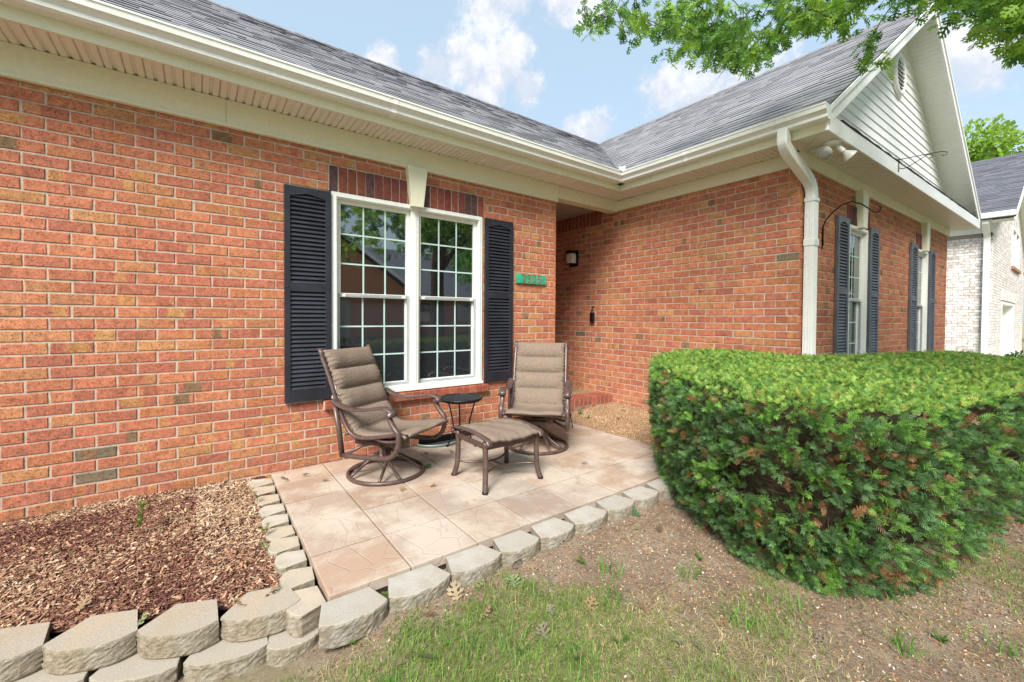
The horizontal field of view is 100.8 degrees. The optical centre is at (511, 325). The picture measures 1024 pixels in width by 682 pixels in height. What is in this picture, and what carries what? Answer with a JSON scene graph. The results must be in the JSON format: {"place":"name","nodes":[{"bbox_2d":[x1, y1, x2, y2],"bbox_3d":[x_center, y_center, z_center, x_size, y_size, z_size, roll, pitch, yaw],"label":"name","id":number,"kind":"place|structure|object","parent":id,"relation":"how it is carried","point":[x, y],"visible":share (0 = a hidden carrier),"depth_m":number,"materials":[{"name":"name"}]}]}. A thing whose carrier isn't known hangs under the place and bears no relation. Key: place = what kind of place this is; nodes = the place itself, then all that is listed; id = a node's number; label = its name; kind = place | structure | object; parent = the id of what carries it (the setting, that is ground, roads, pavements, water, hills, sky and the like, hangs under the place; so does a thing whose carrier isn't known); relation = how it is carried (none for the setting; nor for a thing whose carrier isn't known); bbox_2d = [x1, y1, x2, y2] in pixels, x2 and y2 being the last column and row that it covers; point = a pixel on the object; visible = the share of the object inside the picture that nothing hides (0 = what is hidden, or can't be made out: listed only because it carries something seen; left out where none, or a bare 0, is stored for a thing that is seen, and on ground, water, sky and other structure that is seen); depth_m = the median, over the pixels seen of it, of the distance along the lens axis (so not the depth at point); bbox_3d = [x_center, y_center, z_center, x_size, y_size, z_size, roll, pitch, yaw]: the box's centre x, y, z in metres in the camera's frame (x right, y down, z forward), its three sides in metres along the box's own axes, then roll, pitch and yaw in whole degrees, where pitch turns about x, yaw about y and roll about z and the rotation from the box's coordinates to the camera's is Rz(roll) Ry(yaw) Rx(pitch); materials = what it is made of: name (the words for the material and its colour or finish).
{"place":"outdoors","nodes":[
{"label":"outdoors","id":0,"kind":"place"},
{"bbox_2d":[271,420,682,601],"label":"patio","id":1,"kind":"structure","parent":0,"point":[352,537],"depth_m":2.86,"materials":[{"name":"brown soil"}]},
{"bbox_2d":[317,344,447,485],"bbox_3d":[-1.001,0.664,3.344,0.851,0.983,0.664,1,1,23],"label":"swivel chair","id":2,"kind":"object","parent":1,"relation":"on","point":[364,403],"visible":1,"depth_m":3.27,"materials":[{"name":"brown fabric"}]},
{"bbox_2d":[416,433,455,447],"bbox_3d":[-0.674,1.134,4.094,0.470,0.104,0.181,0,1,-37],"label":"vent well","id":3,"kind":"object","parent":1,"relation":"on","point":[443,440],"visible":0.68,"depth_m":4.10,"materials":[{"name":"silver metal"}]},
{"bbox_2d":[441,393,482,446],"bbox_3d":[-0.477,0.906,3.942,0.404,0.488,0.404,1,1,43],"label":"side table","id":4,"kind":"object","parent":1,"relation":"on","point":[461,398],"visible":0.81,"depth_m":3.94,"materials":[{"name":"black metal"}]},
{"bbox_2d":[451,417,544,494],"bbox_3d":[-0.116,0.962,3.265,0.547,0.417,0.528,0,1,-37],"label":"ottoman","id":5,"kind":"object","parent":1,"relation":"on","point":[505,432],"visible":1,"depth_m":3.19,"materials":[{"name":"brown fabric"}]},
{"bbox_2d":[498,340,571,454],"bbox_3d":[0.244,0.658,4.066,0.664,0.983,0.851,0,1,8],"label":"swivel chair","id":6,"kind":"object","parent":1,"relation":"on","point":[535,386],"visible":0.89,"depth_m":4.21,"materials":[{"name":"brown fabric"}]},
{"bbox_2d":[51,322,1023,681],"bbox_3d":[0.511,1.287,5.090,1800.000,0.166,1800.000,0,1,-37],"label":"ground","id":7,"kind":"structure","parent":0,"point":[299,666],"depth_m":1.83,"materials":[{"name":"soil"}]},
{"bbox_2d":[13,668,98,681],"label":"edging block","id":8,"kind":"structure","parent":7,"relation":"on","point":[41,675],"depth_m":1.56,"materials":[{"name":"concrete"}]},
{"bbox_2d":[41,609,137,674],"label":"edging block","id":9,"kind":"structure","parent":8,"relation":"on","point":[94,642],"depth_m":1.62,"materials":[{"name":"concrete"}]},
{"bbox_2d":[138,612,147,624],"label":"fallen leaf","id":10,"kind":"object","parent":9,"relation":"on","point":[143,617],"visible":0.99,"depth_m":1.73,"materials":[{"name":"yellow plant"}]},
{"bbox_2d":[89,653,185,681],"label":"edging block","id":11,"kind":"structure","parent":7,"relation":"on","point":[135,667],"depth_m":1.60,"materials":[{"name":"concrete"}]},
{"bbox_2d":[136,599,219,659],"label":"edging block","id":12,"kind":"structure","parent":11,"relation":"on","point":[182,629],"depth_m":1.69,"materials":[{"name":"concrete"}]},
{"bbox_2d":[0,476,281,632],"bbox_3d":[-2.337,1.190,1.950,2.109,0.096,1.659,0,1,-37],"label":"mulch chips","id":13,"kind":"object","parent":7,"relation":"on","point":[16,544],"visible":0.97,"depth_m":2.19,"materials":[{"name":"brown wood"}]},
{"bbox_2d":[75,593,92,612],"bbox_3d":[-1.831,1.181,1.816,0.051,0.047,0.053,-1,1,-40],"label":"fallen leaf","id":14,"kind":"object","parent":13,"relation":"on","point":[84,601],"visible":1,"depth_m":1.82,"materials":[{"name":"brown plant"}]},
{"bbox_2d":[135,500,147,533],"bbox_3d":[-2.099,1.092,2.401,0.057,0.211,0.078,0,1,-37],"label":"seedling","id":15,"kind":"object","parent":13,"relation":"on","point":[142,510],"visible":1,"depth_m":2.40,"materials":[{"name":"green plant"}]},
{"bbox_2d":[258,522,270,534],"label":"weed","id":16,"kind":"object","parent":13,"relation":"on","point":[264,527],"visible":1,"depth_m":2.39,"materials":[{"name":"green plant"}]},
{"bbox_2d":[183,628,267,681],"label":"edging block","id":17,"kind":"structure","parent":7,"relation":"on","point":[221,659],"depth_m":1.66,"materials":[{"name":"concrete"}]},
{"bbox_2d":[220,585,299,642],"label":"edging block","id":18,"kind":"structure","parent":17,"relation":"on","point":[257,614],"depth_m":1.78,"materials":[{"name":"concrete"}]},
{"bbox_2d":[246,478,266,483],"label":"edging block","id":19,"kind":"structure","parent":7,"relation":"on","point":[257,481],"depth_m":3.19,"materials":[{"name":"concrete"}]},
{"bbox_2d":[249,478,272,488],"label":"edging block","id":20,"kind":"structure","parent":7,"relation":"on","point":[268,482],"depth_m":3.14,"materials":[{"name":"concrete"}]},
{"bbox_2d":[251,485,274,495],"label":"edging block","id":21,"kind":"structure","parent":7,"relation":"on","point":[264,490],"depth_m":3.02,"materials":[{"name":"concrete"}]},
{"bbox_2d":[255,494,279,505],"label":"edging block","id":22,"kind":"structure","parent":7,"relation":"on","point":[267,500],"depth_m":2.87,"materials":[{"name":"concrete"}]},
{"bbox_2d":[258,503,284,518],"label":"edging block","id":23,"kind":"structure","parent":7,"relation":"on","point":[264,512],"depth_m":2.71,"materials":[{"name":"concrete"}]},
{"bbox_2d":[261,514,288,529],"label":"edging block","id":24,"kind":"structure","parent":7,"relation":"on","point":[280,520],"depth_m":2.56,"materials":[{"name":"concrete"}]},
{"bbox_2d":[265,525,294,541],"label":"edging block","id":25,"kind":"structure","parent":7,"relation":"on","point":[272,534],"depth_m":2.43,"materials":[{"name":"concrete"}]},
{"bbox_2d":[266,536,299,557],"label":"edging block","id":26,"kind":"structure","parent":7,"relation":"on","point":[278,547],"depth_m":2.29,"materials":[{"name":"concrete"}]},
{"bbox_2d":[258,541,269,549],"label":"fallen leaf","id":27,"kind":"object","parent":26,"relation":"on","point":[263,546],"visible":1,"depth_m":2.26,"materials":[{"name":"beige plant"}]},
{"bbox_2d":[274,550,306,574],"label":"edging block","id":28,"kind":"structure","parent":7,"relation":"on","point":[286,562],"depth_m":2.15,"materials":[{"name":"concrete"}]},
{"bbox_2d":[266,629,318,666],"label":"edging block","id":29,"kind":"structure","parent":7,"relation":"on","point":[284,648],"depth_m":1.73,"materials":[{"name":"concrete"}]},
{"bbox_2d":[285,586,325,637],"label":"edging block","id":30,"kind":"structure","parent":29,"relation":"on","point":[302,616],"depth_m":1.80,"materials":[{"name":"concrete"}]},
{"bbox_2d":[279,566,314,590],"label":"edging block","id":31,"kind":"structure","parent":7,"relation":"on","point":[297,579],"depth_m":2.01,"materials":[{"name":"concrete"}]},
{"bbox_2d":[318,587,387,649],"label":"edging block","id":32,"kind":"structure","parent":7,"relation":"on","point":[344,620],"depth_m":1.77,"materials":[{"name":"concrete"}]},
{"bbox_2d":[381,591,387,598],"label":"weed","id":33,"kind":"object","parent":7,"relation":"on","point":[383,594],"visible":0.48,"depth_m":1.97,"materials":[{"name":"green plant"}]},
{"bbox_2d":[390,657,408,664],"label":"fallen leaf","id":34,"kind":"object","parent":7,"relation":"on","point":[399,661],"visible":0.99,"depth_m":1.61,"materials":[{"name":"beige plant"}]},
{"bbox_2d":[388,564,450,612],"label":"edging block","id":35,"kind":"structure","parent":7,"relation":"on","point":[428,583],"depth_m":1.96,"materials":[{"name":"concrete"}]},
{"bbox_2d":[412,651,436,657],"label":"fallen leaf","id":36,"kind":"object","parent":7,"relation":"on","point":[424,656],"visible":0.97,"depth_m":1.56,"materials":[{"name":"plant"}]},
{"bbox_2d":[423,610,436,615],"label":"fallen leaf","id":37,"kind":"object","parent":7,"relation":"on","point":[430,612],"visible":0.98,"depth_m":1.85,"materials":[{"name":"brown plant"}]},
{"bbox_2d":[447,579,463,602],"bbox_3d":[-0.259,1.233,1.980,0.086,0.061,0.061,1,1,37],"label":"fallen leaf","id":38,"kind":"object","parent":7,"relation":"on","point":[455,593],"visible":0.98,"depth_m":1.98,"materials":[{"name":"beige plant"}]},
{"bbox_2d":[446,544,501,586],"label":"edging block","id":39,"kind":"structure","parent":7,"relation":"on","point":[469,566],"depth_m":2.14,"materials":[{"name":"concrete"}]},
{"bbox_2d":[471,578,484,586],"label":"fallen leaf","id":40,"kind":"object","parent":7,"relation":"on","point":[480,580],"visible":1,"depth_m":2.07,"materials":[{"name":"plant"}]},
{"bbox_2d":[480,606,490,616],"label":"fallen leaf","id":41,"kind":"object","parent":7,"relation":"on","point":[487,610],"visible":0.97,"depth_m":1.84,"materials":[{"name":"brown plant"}]},
{"bbox_2d":[0,0,981,521],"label":"brick house","id":42,"kind":"structure","parent":7,"relation":"on","point":[220,224],"depth_m":3.70,"materials":[{"name":"brick"},{"name":"asphalt shingle"},{"name":"vinyl"}]},
{"bbox_2d":[331,191,482,398],"bbox_3d":[-0.934,-0.260,4.019,1.506,1.733,0.120,0,1,-37],"label":"window","id":43,"kind":"structure","parent":42,"relation":"in","point":[406,281],"depth_m":3.98,"materials":[{"name":"glass"}]},
{"bbox_2d":[516,274,545,284],"bbox_3d":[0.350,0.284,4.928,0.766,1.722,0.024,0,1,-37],"label":"number plaque","id":44,"kind":"object","parent":42,"relation":"attached to","point":[530,279],"visible":0.96,"depth_m":4.79,"materials":[{"name":"green paint"}]},
{"bbox_2d":[565,250,577,266],"bbox_3d":[0.889,-1.006,6.341,0.129,0.240,0.170,0,1,-37],"label":"wall lantern","id":45,"kind":"object","parent":42,"relation":"attached to","point":[572,258],"depth_m":6.30,"materials":[{"name":"white glass"}]},
{"bbox_2d":[563,387,594,394],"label":"porch floor","id":46,"kind":"structure","parent":42,"relation":"attached to","point":[577,391],"depth_m":6.06,"materials":[{"name":"concrete"}]},
{"bbox_2d":[816,139,856,161],"bbox_3d":[2.845,-1.539,3.739,0.367,0.177,0.167,0,1,-12],"label":"floodlight","id":47,"kind":"object","parent":42,"relation":"attached to","point":[824,153],"visible":1,"depth_m":3.71,"materials":[{"name":"white plastic"}]},
{"bbox_2d":[821,201,881,248],"bbox_3d":[3.259,-0.985,4.086,0.013,0.428,0.472,0,1,-35],"label":"plant hook","id":48,"kind":"object","parent":42,"relation":"attached to","point":[822,240],"visible":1,"depth_m":4.17,"materials":[{"name":"black metal"}]},
{"bbox_2d":[847,224,867,361],"bbox_3d":[3.934,-0.291,4.891,0.656,1.671,0.120,0,1,-35],"label":"window","id":49,"kind":"structure","parent":42,"relation":"in","point":[858,260],"depth_m":5.01,"materials":[{"name":"plastic"}]},
{"bbox_2d":[916,249,928,351],"bbox_3d":[6.176,-0.306,6.449,0.656,1.671,0.120,0,1,-35],"label":"window","id":50,"kind":"structure","parent":42,"relation":"in","point":[921,339],"depth_m":6.58,"materials":[{"name":"plastic"}]},
{"bbox_2d":[898,151,947,171],"bbox_3d":[4.291,-1.734,4.433,0.008,0.145,0.378,0,1,-35],"label":"scroll bracket","id":51,"kind":"object","parent":42,"relation":"attached to","point":[919,159],"visible":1,"depth_m":4.45,"materials":[{"name":"black metal"}]},
{"bbox_2d":[505,574,519,588],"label":"fallen leaf","id":52,"kind":"object","parent":7,"relation":"on","point":[511,576],"visible":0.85,"depth_m":2.08,"materials":[{"name":"green plant"}]},
{"bbox_2d":[493,530,539,565],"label":"edging block","id":53,"kind":"structure","parent":7,"relation":"on","point":[513,547],"depth_m":2.30,"materials":[{"name":"concrete"}]},
{"bbox_2d":[527,564,538,575],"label":"fallen leaf","id":54,"kind":"object","parent":7,"relation":"on","point":[532,568],"visible":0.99,"depth_m":2.18,"materials":[{"name":"brown plant"}]},
{"bbox_2d":[536,621,549,640],"bbox_3d":[0.131,1.250,1.739,0.063,0.046,0.054,1,1,34],"label":"fallen leaf","id":55,"kind":"object","parent":7,"relation":"on","point":[542,628],"visible":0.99,"depth_m":1.74,"materials":[{"name":"beige plant"}]},
{"bbox_2d":[547,604,554,614],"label":"fallen leaf","id":56,"kind":"object","parent":7,"relation":"on","point":[551,610],"visible":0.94,"depth_m":1.87,"materials":[{"name":"plant"}]},
{"bbox_2d":[531,517,574,549],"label":"edging block","id":57,"kind":"structure","parent":7,"relation":"on","point":[552,533],"depth_m":2.46,"materials":[{"name":"concrete"}]},
{"bbox_2d":[569,649,586,657],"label":"fallen leaf","id":58,"kind":"object","parent":7,"relation":"on","point":[580,655],"visible":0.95,"depth_m":1.61,"materials":[{"name":"beige plant"}]},
{"bbox_2d":[574,554,584,563],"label":"weed","id":59,"kind":"object","parent":7,"relation":"on","point":[580,560],"visible":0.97,"depth_m":2.24,"materials":[{"name":"green plant"}]},
{"bbox_2d":[564,505,606,533],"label":"edging block","id":60,"kind":"structure","parent":7,"relation":"on","point":[586,519],"depth_m":2.63,"materials":[{"name":"concrete"}]},
{"bbox_2d":[584,596,597,612],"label":"fallen leaf","id":61,"kind":"object","parent":7,"relation":"on","point":[591,602],"visible":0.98,"depth_m":1.91,"materials":[{"name":"brown plant"}]},
{"bbox_2d":[570,422,651,445],"bbox_3d":[1.628,1.303,4.612,1.033,0.295,2.300,0,1,-37],"label":"walkway edge","id":62,"kind":"object","parent":7,"relation":"on","point":[609,433],"visible":0.04,"depth_m":4.55,"materials":[{"name":"concrete"}]},
{"bbox_2d":[596,495,634,520],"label":"edging block","id":63,"kind":"structure","parent":7,"relation":"on","point":[616,507],"depth_m":2.80,"materials":[{"name":"concrete"}]},
{"bbox_2d":[559,402,674,450],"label":"walkway","id":64,"kind":"structure","parent":7,"relation":"on","point":[632,422],"depth_m":4.98,"materials":[{"name":"beige gravel"}]},
{"bbox_2d":[570,392,612,411],"bbox_3d":[0.830,1.024,5.617,1.136,0.168,0.264,0,1,-31],"label":"brick step","id":65,"kind":"object","parent":64,"relation":"on","point":[585,400],"visible":0.48,"depth_m":5.62,"materials":[{"name":"red brick"}]},
{"bbox_2d":[610,633,630,643],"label":"weed","id":66,"kind":"object","parent":7,"relation":"on","point":[624,638],"visible":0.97,"depth_m":1.69,"materials":[{"name":"green plant"}]},
{"bbox_2d":[632,508,639,516],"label":"weed","id":67,"kind":"object","parent":7,"relation":"on","point":[634,509],"visible":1,"depth_m":2.80,"materials":[{"name":"green plant"}]},
{"bbox_2d":[622,486,658,509],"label":"edging block","id":68,"kind":"structure","parent":7,"relation":"on","point":[643,497],"depth_m":2.96,"materials":[{"name":"concrete"}]},
{"bbox_2d":[638,600,653,616],"bbox_3d":[0.602,1.252,1.888,0.061,0.033,0.071,-1,1,-44],"label":"fallen leaf","id":69,"kind":"object","parent":7,"relation":"on","point":[646,606],"visible":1,"depth_m":1.89,"materials":[{"name":"brown plant"}]},
{"bbox_2d":[281,550,1023,681],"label":"grass tufts","id":70,"kind":"object","parent":7,"relation":"on","point":[903,648],"visible":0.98,"depth_m":1.70,"materials":[{"name":"green plant"}]},
{"bbox_2d":[655,524,662,531],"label":"fallen leaf","id":71,"kind":"object","parent":7,"relation":"on","point":[658,528],"visible":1,"depth_m":2.59,"materials":[{"name":"brown plant"}]},
{"bbox_2d":[646,478,679,499],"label":"edging block","id":72,"kind":"structure","parent":7,"relation":"on","point":[659,485],"depth_m":3.11,"materials":[{"name":"concrete"}]},
{"bbox_2d":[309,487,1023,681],"bbox_3d":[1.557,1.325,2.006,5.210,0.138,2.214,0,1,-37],"label":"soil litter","id":73,"kind":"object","parent":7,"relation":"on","point":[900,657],"visible":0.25,"depth_m":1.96,"materials":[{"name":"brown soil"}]},
{"bbox_2d":[316,487,1023,681],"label":"straw thatch","id":74,"kind":"object","parent":7,"relation":"on","point":[810,661],"visible":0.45,"depth_m":1.88,"materials":[{"name":"beige plant"}]},
{"bbox_2d":[668,630,684,644],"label":"fallen leaf","id":75,"kind":"object","parent":7,"relation":"on","point":[677,639],"visible":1,"depth_m":1.70,"materials":[{"name":"plant"}]},
{"bbox_2d":[668,469,697,490],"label":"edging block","id":76,"kind":"structure","parent":7,"relation":"on","point":[689,486],"depth_m":3.26,"materials":[{"name":"concrete"}]},
{"bbox_2d":[691,638,710,650],"bbox_3d":[0.738,1.255,1.664,0.072,0.034,0.060,1,1,34],"label":"fallen leaf","id":77,"kind":"object","parent":7,"relation":"on","point":[703,649],"visible":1,"depth_m":1.67,"materials":[{"name":"beige plant"}]},
{"bbox_2d":[716,616,728,626],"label":"fallen leaf","id":78,"kind":"object","parent":7,"relation":"on","point":[721,620],"visible":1,"depth_m":1.80,"materials":[{"name":"brown plant"}]},
{"bbox_2d":[572,0,1023,80],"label":"oak tree","id":79,"kind":"object","parent":7,"relation":"on","point":[718,35],"visible":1,"depth_m":3.04,"materials":[{"name":"green plant"}]},
{"bbox_2d":[814,632,832,647],"bbox_3d":[1.250,1.261,1.704,0.065,0.024,0.054,1,1,19],"label":"fallen leaf","id":80,"kind":"object","parent":7,"relation":"on","point":[822,640],"visible":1,"depth_m":1.70,"materials":[{"name":"beige plant"}]},
{"bbox_2d":[645,347,1023,604],"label":"yew hedge","id":81,"kind":"object","parent":7,"relation":"on","point":[874,457],"visible":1,"depth_m":2.17,"materials":[{"name":"green plant"}]},
{"bbox_2d":[931,629,950,642],"bbox_3d":[1.734,1.270,1.714,0.060,0.046,0.056,1,1,43],"label":"weed","id":82,"kind":"object","parent":7,"relation":"on","point":[944,639],"visible":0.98,"depth_m":1.72,"materials":[{"name":"green plant"}]},
{"bbox_2d":[944,152,1023,364],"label":"neighbour house","id":83,"kind":"structure","parent":7,"relation":"on","point":[984,286],"depth_m":11.46,"materials":[{"name":"brick"}]},
{"bbox_2d":[1011,226,1019,268],"bbox_3d":[17.124,-2.586,14.466,2.500,1.300,0.120,0,1,-37],"label":"window frame","id":84,"kind":"structure","parent":83,"relation":"in","point":[1015,258],"depth_m":14.43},
{"bbox_2d":[963,113,1023,161],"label":"leafy tree","id":85,"kind":"object","parent":7,"relation":"on","point":[985,147],"visible":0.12,"depth_m":27.68,"materials":[{"name":"green plant"}]},
{"bbox_2d":[211,0,1023,321],"label":"sky","id":86,"kind":"structure","parent":0,"point":[525,58],"materials":[{"name":"blue"}]},
{"bbox_2d":[271,522,1023,681],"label":"lawn grass","id":87,"kind":"structure","parent":0,"point":[539,644],"depth_m":1.71,"materials":[{"name":"green plant"}]},
{"bbox_3d":[11.584,1.129,9.636,0.920,0.420,0.920,0,1,-37],"label":"planter","id":88,"kind":"object","parent":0,"visible":0},
{"bbox_2d":[1003,350,1023,357],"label":"planted shrub","id":89,"kind":"object","parent":88,"relation":"in","point":[1016,353],"visible":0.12,"depth_m":9.70,"materials":[{"name":"green plant"}]},
{"bbox_3d":[-2.014,1.349,1.520,0.288,0.100,0.217,0,2,-11],"label":"edging block","id":90,"kind":"object","parent":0,"visible":0},
{"bbox_2d":[0,622,50,681],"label":"edging block","id":91,"kind":"structure","parent":90,"relation":"on","point":[21,654],"depth_m":1.59,"materials":[{"name":"concrete"}]},
{"bbox_3d":[1.151,-0.262,6.063,0.050,0.037,0.024,0,1,-37],"label":"wall hook","id":92,"kind":"object","parent":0,"visible":0},
{"bbox_2d":[590,309,593,322],"bbox_3d":[1.145,-0.141,6.062,0.038,0.195,0.066,0,1,-37],"label":"key lockbox","id":93,"kind":"object","parent":92,"relation":"hanging from","point":[591,317],"visible":1,"depth_m":6.04,"materials":[{"name":"black metal"}]}
]}

